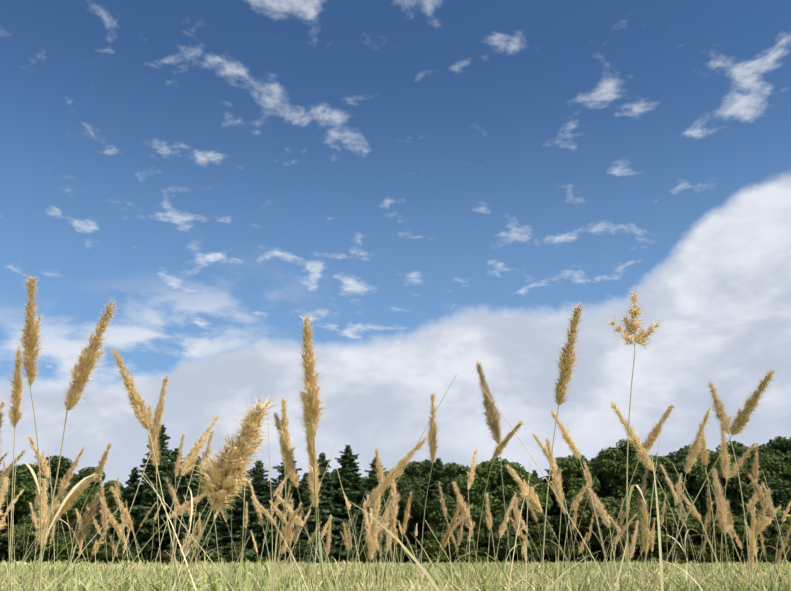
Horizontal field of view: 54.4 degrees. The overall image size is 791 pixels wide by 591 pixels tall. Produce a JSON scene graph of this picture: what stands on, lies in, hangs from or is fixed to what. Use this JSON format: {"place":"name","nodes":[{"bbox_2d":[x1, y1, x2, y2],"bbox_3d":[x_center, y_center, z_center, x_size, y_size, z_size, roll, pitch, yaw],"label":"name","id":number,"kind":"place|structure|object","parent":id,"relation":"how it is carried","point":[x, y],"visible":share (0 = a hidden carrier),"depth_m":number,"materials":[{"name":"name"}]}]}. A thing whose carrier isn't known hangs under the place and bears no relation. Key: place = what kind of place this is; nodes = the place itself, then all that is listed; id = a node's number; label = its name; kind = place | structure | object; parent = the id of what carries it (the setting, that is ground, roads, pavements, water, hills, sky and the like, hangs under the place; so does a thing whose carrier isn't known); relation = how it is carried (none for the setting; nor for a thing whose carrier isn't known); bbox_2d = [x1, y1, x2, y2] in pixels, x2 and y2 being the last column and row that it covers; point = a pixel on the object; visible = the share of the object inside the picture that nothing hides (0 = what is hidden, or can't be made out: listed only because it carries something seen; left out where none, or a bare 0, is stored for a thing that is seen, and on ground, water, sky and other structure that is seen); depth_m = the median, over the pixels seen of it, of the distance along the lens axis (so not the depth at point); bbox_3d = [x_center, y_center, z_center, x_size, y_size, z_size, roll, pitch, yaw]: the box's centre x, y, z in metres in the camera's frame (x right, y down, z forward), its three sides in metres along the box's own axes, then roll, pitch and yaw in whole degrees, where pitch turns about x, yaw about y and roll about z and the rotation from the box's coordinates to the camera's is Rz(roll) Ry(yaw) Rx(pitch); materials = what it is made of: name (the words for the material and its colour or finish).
{"place":"outdoors","nodes":[
{"label":"outdoors","id":0,"kind":"place"},
{"bbox_2d":[0,274,790,590],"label":"tall grass","id":1,"kind":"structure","parent":0,"point":[224,478],"depth_m":2.57,"materials":[{"name":"beige plant"}]},
{"bbox_2d":[0,0,790,490],"label":"sky","id":2,"kind":"structure","parent":0,"point":[437,184],"materials":[{"name":"blue"}]},
{"bbox_3d":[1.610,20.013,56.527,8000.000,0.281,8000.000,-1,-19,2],"label":"ground","id":3,"kind":"structure","parent":0,"visible":0},
{"bbox_2d":[0,517,14,558],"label":"young tree","id":4,"kind":"object","parent":3,"relation":"on","point":[4,546],"visible":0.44,"depth_m":96.65,"materials":[{"name":"green plant"}]},
{"bbox_2d":[0,471,18,524],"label":"broadleaf","id":5,"kind":"object","parent":3,"relation":"on","point":[6,498],"visible":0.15,"depth_m":98.96,"materials":[{"name":"green plant"}]},
{"bbox_2d":[0,521,22,562],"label":"young tree","id":6,"kind":"object","parent":3,"relation":"on","point":[7,559],"depth_m":97.66,"materials":[{"name":"green plant"}]},
{"bbox_2d":[0,514,47,561],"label":"bush","id":7,"kind":"object","parent":3,"relation":"on","point":[21,545],"visible":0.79,"depth_m":86.44,"materials":[{"name":"green plant"}]},
{"bbox_2d":[25,550,45,563],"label":"bush","id":8,"kind":"object","parent":3,"relation":"on","point":[31,555],"visible":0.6,"depth_m":84.22,"materials":[{"name":"green plant"}]},
{"bbox_2d":[0,455,71,560],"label":"broadleaf","id":9,"kind":"object","parent":3,"relation":"on","point":[23,477],"visible":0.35,"depth_m":97.53,"materials":[{"name":"green plant"}]},
{"bbox_2d":[37,523,72,562],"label":"young tree","id":10,"kind":"object","parent":3,"relation":"on","point":[58,533],"visible":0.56,"depth_m":86.38,"materials":[{"name":"green plant"}]},
{"bbox_2d":[37,537,85,562],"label":"bush","id":11,"kind":"object","parent":3,"relation":"on","point":[63,554],"visible":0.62,"depth_m":84.69,"materials":[{"name":"green plant"}]},
{"bbox_2d":[33,467,105,535],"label":"broadleaf","id":12,"kind":"object","parent":3,"relation":"on","point":[75,479],"visible":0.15,"depth_m":97.65,"materials":[{"name":"green plant"}]},
{"bbox_2d":[63,520,96,563],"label":"young tree","id":13,"kind":"object","parent":3,"relation":"on","point":[89,537],"visible":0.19,"depth_m":88.68,"materials":[{"name":"green plant"}]},
{"bbox_2d":[70,543,113,562],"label":"bush","id":14,"kind":"object","parent":3,"relation":"on","point":[101,554],"visible":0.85,"depth_m":80.82,"materials":[{"name":"green plant"}]},
{"bbox_2d":[61,480,131,542],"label":"broadleaf","id":15,"kind":"object","parent":3,"relation":"on","point":[112,505],"visible":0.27,"depth_m":97.65,"materials":[{"name":"green plant"}]},
{"bbox_2d":[85,521,115,560],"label":"young tree","id":16,"kind":"object","parent":3,"relation":"on","point":[98,537],"visible":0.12,"depth_m":96.65,"materials":[{"name":"green plant"}]},
{"bbox_2d":[88,530,120,563],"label":"bush","id":17,"kind":"object","parent":3,"relation":"on","point":[107,537],"visible":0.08,"depth_m":87.30,"materials":[{"name":"green plant"}]},
{"bbox_2d":[86,485,124,529],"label":"broadleaf","id":18,"kind":"object","parent":3,"relation":"on","point":[97,512],"visible":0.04,"depth_m":98.02,"materials":[{"name":"green plant"}]},
{"bbox_2d":[100,541,130,563],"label":"bush","id":19,"kind":"object","parent":3,"relation":"on","point":[120,550],"visible":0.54,"depth_m":83.33,"materials":[{"name":"green plant"}]},
{"bbox_2d":[107,467,142,562],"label":"conifer","id":20,"kind":"object","parent":3,"relation":"on","point":[130,482],"visible":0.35,"depth_m":98.99,"materials":[{"name":"green plant"}]},
{"bbox_2d":[114,424,174,562],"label":"conifer","id":21,"kind":"object","parent":3,"relation":"on","point":[148,494],"visible":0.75,"depth_m":97.21,"materials":[{"name":"green plant"}]},
{"bbox_2d":[135,538,156,560],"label":"bush","id":22,"kind":"object","parent":3,"relation":"on","point":[142,554],"visible":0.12,"depth_m":95.25,"materials":[{"name":"green plant"}]},
{"bbox_2d":[156,550,177,563],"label":"bush","id":23,"kind":"object","parent":3,"relation":"on","point":[165,558],"visible":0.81,"depth_m":81.18,"materials":[{"name":"green plant"}]},
{"bbox_2d":[159,448,187,501],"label":"conifer","id":24,"kind":"object","parent":3,"relation":"on","point":[175,454],"visible":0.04,"depth_m":113.18,"materials":[{"name":"green plant"}]},
{"bbox_2d":[143,454,218,563],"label":"conifer","id":25,"kind":"object","parent":3,"relation":"on","point":[183,483],"visible":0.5,"depth_m":94.68,"materials":[{"name":"green plant"}]},
{"bbox_2d":[200,498,210,518],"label":"conifer","id":26,"kind":"object","parent":3,"relation":"on","point":[206,511],"depth_m":110.61,"materials":[{"name":"green plant"}]},
{"bbox_2d":[201,531,219,555],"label":"young tree","id":27,"kind":"object","parent":3,"relation":"on","point":[211,544],"visible":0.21,"depth_m":95.60,"materials":[{"name":"green plant"}]},
{"bbox_2d":[212,540,230,555],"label":"young tree","id":28,"kind":"object","parent":3,"relation":"on","point":[221,544],"visible":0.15,"depth_m":96.75,"materials":[{"name":"green plant"}]},
{"bbox_2d":[204,485,245,559],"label":"conifer","id":29,"kind":"object","parent":3,"relation":"on","point":[222,531],"visible":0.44,"depth_m":98.02,"materials":[{"name":"green plant"}]},
{"bbox_2d":[212,542,247,563],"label":"bush","id":30,"kind":"object","parent":3,"relation":"on","point":[228,558],"visible":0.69,"depth_m":80.01,"materials":[{"name":"green plant"}]},
{"bbox_2d":[211,517,252,561],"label":"bush","id":31,"kind":"object","parent":3,"relation":"on","point":[222,554],"depth_m":96.14,"materials":[{"name":"green plant"}]},
{"bbox_2d":[201,470,266,512],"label":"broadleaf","id":32,"kind":"object","parent":3,"relation":"on","point":[250,477],"visible":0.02,"depth_m":115.73,"materials":[{"name":"green plant"}]},
{"bbox_2d":[235,476,248,520],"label":"conifer","id":33,"kind":"object","parent":3,"relation":"on","point":[240,499],"visible":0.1,"depth_m":105.07,"materials":[{"name":"green plant"}]},
{"bbox_2d":[233,460,275,562],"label":"conifer","id":34,"kind":"object","parent":3,"relation":"on","point":[260,485],"visible":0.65,"depth_m":96.81,"materials":[{"name":"green plant"}]},
{"bbox_2d":[266,485,275,506],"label":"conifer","id":35,"kind":"object","parent":3,"relation":"on","point":[269,504],"visible":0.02,"depth_m":112.54,"materials":[{"name":"green plant"}]},
{"bbox_2d":[256,456,305,562],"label":"conifer","id":36,"kind":"object","parent":3,"relation":"on","point":[283,470],"visible":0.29,"depth_m":97.42,"materials":[{"name":"green plant"}]},
{"bbox_2d":[266,519,308,561],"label":"bush","id":37,"kind":"object","parent":3,"relation":"on","point":[282,541],"visible":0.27,"depth_m":93.62,"materials":[{"name":"green plant"}]},
{"bbox_2d":[295,474,309,506],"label":"conifer tree","id":38,"kind":"object","parent":3,"relation":"on","point":[305,480],"depth_m":112.11,"materials":[{"name":"green plant"}]},
{"bbox_2d":[291,539,334,563],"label":"bush","id":39,"kind":"object","parent":3,"relation":"on","point":[301,552],"visible":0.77,"depth_m":87.04,"materials":[{"name":"green plant"}]},
{"bbox_2d":[285,453,349,561],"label":"conifer","id":40,"kind":"object","parent":3,"relation":"on","point":[325,505],"visible":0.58,"depth_m":94.29,"materials":[{"name":"green plant"}]},
{"bbox_2d":[296,475,358,513],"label":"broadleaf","id":41,"kind":"object","parent":3,"relation":"on","point":[303,495],"visible":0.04,"depth_m":100.74,"materials":[{"name":"green plant"}]},
{"bbox_2d":[303,468,367,522],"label":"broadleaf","id":42,"kind":"object","parent":3,"relation":"on","point":[336,473],"visible":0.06,"depth_m":104.73,"materials":[{"name":"green plant"}]},
{"bbox_2d":[324,445,369,563],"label":"conifer","id":43,"kind":"object","parent":3,"relation":"on","point":[351,480],"visible":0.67,"depth_m":96.69,"materials":[{"name":"green plant"}]},
{"bbox_2d":[355,546,385,563],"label":"bush","id":44,"kind":"object","parent":3,"relation":"on","point":[362,555],"visible":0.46,"depth_m":87.25,"materials":[{"name":"green plant"}]},
{"bbox_2d":[353,458,403,562],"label":"conifer","id":45,"kind":"object","parent":3,"relation":"on","point":[372,482],"visible":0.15,"depth_m":96.85,"materials":[{"name":"green plant"}]},
{"bbox_2d":[382,547,404,562],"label":"bush","id":46,"kind":"object","parent":3,"relation":"on","point":[399,553],"visible":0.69,"depth_m":79.67,"materials":[{"name":"green plant"}]},
{"bbox_2d":[0,551,790,590],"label":"meadow grass","id":47,"kind":"structure","parent":3,"relation":"on","point":[408,570],"depth_m":12.03,"materials":[{"name":"green plant"}]},
{"bbox_2d":[382,534,415,562],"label":"bush","id":48,"kind":"object","parent":3,"relation":"on","point":[406,559],"visible":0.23,"depth_m":94.95,"materials":[{"name":"green plant"}]},
{"bbox_2d":[380,461,445,545],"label":"broadleaf","id":49,"kind":"object","parent":3,"relation":"on","point":[406,485],"visible":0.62,"depth_m":97.38,"materials":[{"name":"green plant"}]},
{"bbox_2d":[403,462,430,482],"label":"broadleaf","id":50,"kind":"object","parent":3,"relation":"on","point":[426,467],"visible":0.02,"depth_m":106.72,"materials":[{"name":"green plant"}]},
{"bbox_2d":[410,539,424,548],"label":"young tree","id":51,"kind":"object","parent":3,"relation":"on","point":[417,544],"visible":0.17,"depth_m":97.52,"materials":[{"name":"green plant"}]},
{"bbox_2d":[403,539,446,563],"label":"bush","id":52,"kind":"object","parent":3,"relation":"on","point":[432,548],"visible":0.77,"depth_m":79.59,"materials":[{"name":"green plant"}]},
{"bbox_2d":[416,459,434,478],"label":"broadleaf","id":53,"kind":"object","parent":3,"relation":"on","point":[429,463],"depth_m":108.33,"materials":[{"name":"green plant"}]},
{"bbox_2d":[411,458,458,562],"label":"conifer","id":54,"kind":"object","parent":3,"relation":"on","point":[438,476],"visible":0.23,"depth_m":99.20,"materials":[{"name":"green plant"}]},
{"bbox_2d":[437,545,451,562],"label":"young tree","id":55,"kind":"object","parent":3,"relation":"on","point":[441,561],"visible":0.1,"depth_m":94.75,"materials":[{"name":"green plant"}]},
{"bbox_2d":[424,513,485,561],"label":"young tree","id":56,"kind":"object","parent":3,"relation":"on","point":[437,529],"visible":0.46,"depth_m":87.47,"materials":[{"name":"green plant"}]},
{"bbox_2d":[426,462,494,545],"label":"broadleaf","id":57,"kind":"object","parent":3,"relation":"on","point":[477,489],"visible":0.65,"depth_m":91.54,"materials":[{"name":"green plant"}]},
{"bbox_2d":[448,538,488,563],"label":"bush","id":58,"kind":"object","parent":3,"relation":"on","point":[461,552],"visible":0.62,"depth_m":81.23,"materials":[{"name":"green plant"}]},
{"bbox_2d":[475,532,513,551],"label":"bush","id":59,"kind":"object","parent":3,"relation":"on","point":[486,545],"visible":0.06,"depth_m":95.58,"materials":[{"name":"green plant"}]},
{"bbox_2d":[456,457,533,535],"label":"broadleaf","id":60,"kind":"object","parent":3,"relation":"on","point":[496,502],"visible":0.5,"depth_m":94.83,"materials":[{"name":"green plant"}]},
{"bbox_2d":[476,515,523,561],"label":"young tree","id":61,"kind":"object","parent":3,"relation":"on","point":[501,554],"visible":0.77,"depth_m":85.55,"materials":[{"name":"green plant"}]},
{"bbox_2d":[490,460,552,560],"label":"broadleaf","id":62,"kind":"object","parent":3,"relation":"on","point":[541,489],"visible":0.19,"depth_m":95.27,"materials":[{"name":"green plant"}]},
{"bbox_2d":[511,540,541,563],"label":"bush","id":63,"kind":"object","parent":3,"relation":"on","point":[533,550],"visible":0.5,"depth_m":84.34,"materials":[{"name":"green plant"}]},
{"bbox_2d":[514,525,556,562],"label":"young tree","id":64,"kind":"object","parent":3,"relation":"on","point":[538,540],"visible":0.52,"depth_m":86.75,"materials":[{"name":"green plant"}]},
{"bbox_2d":[532,469,543,481],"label":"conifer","id":65,"kind":"object","parent":3,"relation":"on","point":[535,473],"visible":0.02,"depth_m":121.16,"materials":[{"name":"green plant"}]},
{"bbox_2d":[531,554,554,562],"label":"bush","id":66,"kind":"object","parent":3,"relation":"on","point":[545,557],"depth_m":95.12,"materials":[{"name":"green plant"}]},
{"bbox_2d":[539,474,571,522],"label":"broadleaf","id":67,"kind":"object","parent":3,"relation":"on","point":[549,512],"visible":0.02,"depth_m":97.30,"materials":[{"name":"green plant"}]},
{"bbox_2d":[527,499,595,562],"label":"young tree","id":68,"kind":"object","parent":3,"relation":"on","point":[555,524],"visible":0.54,"depth_m":87.88,"materials":[{"name":"green plant"}]},
{"bbox_2d":[534,469,593,562],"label":"tree","id":69,"kind":"object","parent":3,"relation":"on","point":[554,495],"visible":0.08,"depth_m":97.77,"materials":[{"name":"green plant"}]},
{"bbox_2d":[559,545,594,563],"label":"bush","id":70,"kind":"object","parent":3,"relation":"on","point":[584,553],"visible":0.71,"depth_m":84.36,"materials":[{"name":"green plant"}]},
{"bbox_2d":[551,454,605,562],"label":"broadleaf","id":71,"kind":"object","parent":3,"relation":"on","point":[568,466],"visible":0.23,"depth_m":95.91,"materials":[{"name":"green plant"}]},
{"bbox_2d":[573,540,607,560],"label":"bush","id":72,"kind":"object","parent":3,"relation":"on","point":[598,549],"visible":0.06,"depth_m":94.53,"materials":[{"name":"green plant"}]},
{"bbox_2d":[561,493,620,561],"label":"young tree","id":73,"kind":"object","parent":3,"relation":"on","point":[609,504],"visible":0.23,"depth_m":87.65,"materials":[{"name":"green plant"}]},
{"bbox_2d":[565,475,636,561],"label":"broadleaf","id":74,"kind":"object","parent":3,"relation":"on","point":[597,493],"visible":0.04,"depth_m":95.80,"materials":[{"name":"green plant"}]},
{"bbox_2d":[566,446,649,505],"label":"broadleaf","id":75,"kind":"object","parent":3,"relation":"on","point":[608,459],"visible":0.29,"depth_m":94.23,"materials":[{"name":"green plant"}]},
{"bbox_2d":[589,504,643,561],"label":"young tree","id":76,"kind":"object","parent":3,"relation":"on","point":[614,515],"visible":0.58,"depth_m":84.40,"materials":[{"name":"green plant"}]},
{"bbox_2d":[597,532,635,561],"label":"young tree","id":77,"kind":"object","parent":3,"relation":"on","point":[608,552],"visible":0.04,"depth_m":94.28,"materials":[{"name":"green plant"}]},
{"bbox_2d":[598,548,641,561],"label":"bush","id":78,"kind":"object","parent":3,"relation":"on","point":[637,550],"depth_m":97.05,"materials":[{"name":"green plant"}]},
{"bbox_2d":[615,549,634,562],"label":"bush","id":79,"kind":"object","parent":3,"relation":"on","point":[631,559],"visible":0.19,"depth_m":84.83,"materials":[{"name":"green plant"}]},
{"bbox_2d":[613,438,674,562],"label":"broadleaf","id":80,"kind":"object","parent":3,"relation":"on","point":[667,464],"visible":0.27,"depth_m":94.63,"materials":[{"name":"green plant"}]},
{"bbox_2d":[620,498,677,560],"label":"young tree","id":81,"kind":"object","parent":3,"relation":"on","point":[668,522],"visible":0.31,"depth_m":86.92,"materials":[{"name":"green plant"}]},
{"bbox_2d":[631,546,670,561],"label":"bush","id":82,"kind":"object","parent":3,"relation":"on","point":[656,552],"visible":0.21,"depth_m":94.70,"materials":[{"name":"green plant"}]},
{"bbox_2d":[623,454,690,511],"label":"broadleaf","id":83,"kind":"object","parent":3,"relation":"on","point":[684,493],"depth_m":94.78,"materials":[{"name":"green plant"}]},
{"bbox_2d":[662,551,684,563],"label":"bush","id":84,"kind":"object","parent":3,"relation":"on","point":[676,557],"visible":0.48,"depth_m":79.47,"materials":[{"name":"green plant"}]},
{"bbox_2d":[649,507,702,549],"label":"young tree","id":85,"kind":"object","parent":3,"relation":"on","point":[691,523],"visible":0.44,"depth_m":87.07,"materials":[{"name":"green plant"}]},
{"bbox_2d":[662,550,693,562],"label":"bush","id":86,"kind":"object","parent":3,"relation":"on","point":[681,553],"visible":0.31,"depth_m":84.80,"materials":[{"name":"green plant"}]},
{"bbox_2d":[644,451,724,539],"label":"broadleaf","id":87,"kind":"object","parent":3,"relation":"on","point":[700,505],"visible":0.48,"depth_m":95.13,"materials":[{"name":"green plant"}]},
{"bbox_2d":[665,546,705,560],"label":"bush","id":88,"kind":"object","parent":3,"relation":"on","point":[676,549],"visible":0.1,"depth_m":86.37,"materials":[{"name":"green plant"}]},
{"bbox_2d":[687,515,704,561],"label":"young tree","id":89,"kind":"object","parent":3,"relation":"on","point":[697,541],"visible":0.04,"depth_m":94.41,"materials":[{"name":"green plant"}]},
{"bbox_2d":[685,540,728,562],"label":"bush","id":90,"kind":"object","parent":3,"relation":"on","point":[697,550],"visible":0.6,"depth_m":80.75,"materials":[{"name":"green plant"}]},
{"bbox_2d":[700,554,719,563],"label":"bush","id":91,"kind":"object","parent":3,"relation":"on","point":[708,558],"visible":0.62,"depth_m":79.72,"materials":[{"name":"green plant"}]},
{"bbox_2d":[671,445,773,527],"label":"broadleaf","id":92,"kind":"object","parent":3,"relation":"on","point":[749,490],"visible":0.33,"depth_m":94.76,"materials":[{"name":"green plant"}]},
{"bbox_2d":[697,514,747,562],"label":"young tree","id":93,"kind":"object","parent":3,"relation":"on","point":[729,543],"visible":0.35,"depth_m":85.16,"materials":[{"name":"green plant"}]},
{"bbox_2d":[701,527,758,563],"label":"bush","id":94,"kind":"object","parent":3,"relation":"on","point":[743,550],"visible":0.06,"depth_m":94.27,"materials":[{"name":"green plant"}]},
{"bbox_2d":[714,458,788,541],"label":"broadleaf","id":95,"kind":"object","parent":3,"relation":"on","point":[745,484],"visible":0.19,"depth_m":95.06,"materials":[{"name":"green plant"}]},
{"bbox_2d":[716,440,790,517],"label":"broadleaf","id":96,"kind":"object","parent":3,"relation":"on","point":[739,448],"visible":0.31,"depth_m":97.74,"materials":[{"name":"green plant"}]},
{"bbox_2d":[736,548,775,564],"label":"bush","id":97,"kind":"object","parent":3,"relation":"on","point":[767,555],"visible":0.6,"depth_m":79.51,"materials":[{"name":"green plant"}]},
{"bbox_2d":[737,508,790,562],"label":"young tree","id":98,"kind":"object","parent":3,"relation":"on","point":[770,534],"visible":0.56,"depth_m":84.26,"materials":[{"name":"green plant"}]},
{"bbox_2d":[755,543,784,563],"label":"bush","id":99,"kind":"object","parent":3,"relation":"on","point":[774,555],"visible":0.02,"depth_m":85.92,"materials":[{"name":"green plant"}]},
{"bbox_2d":[752,436,790,536],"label":"broadleaf","id":100,"kind":"object","parent":3,"relation":"on","point":[783,445],"visible":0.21,"depth_m":98.16,"materials":[{"name":"green plant"}]},
{"bbox_2d":[769,537,790,562],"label":"young tree","id":101,"kind":"object","parent":3,"relation":"on","point":[778,546],"visible":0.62,"depth_m":79.59,"materials":[{"name":"green plant"}]}
]}

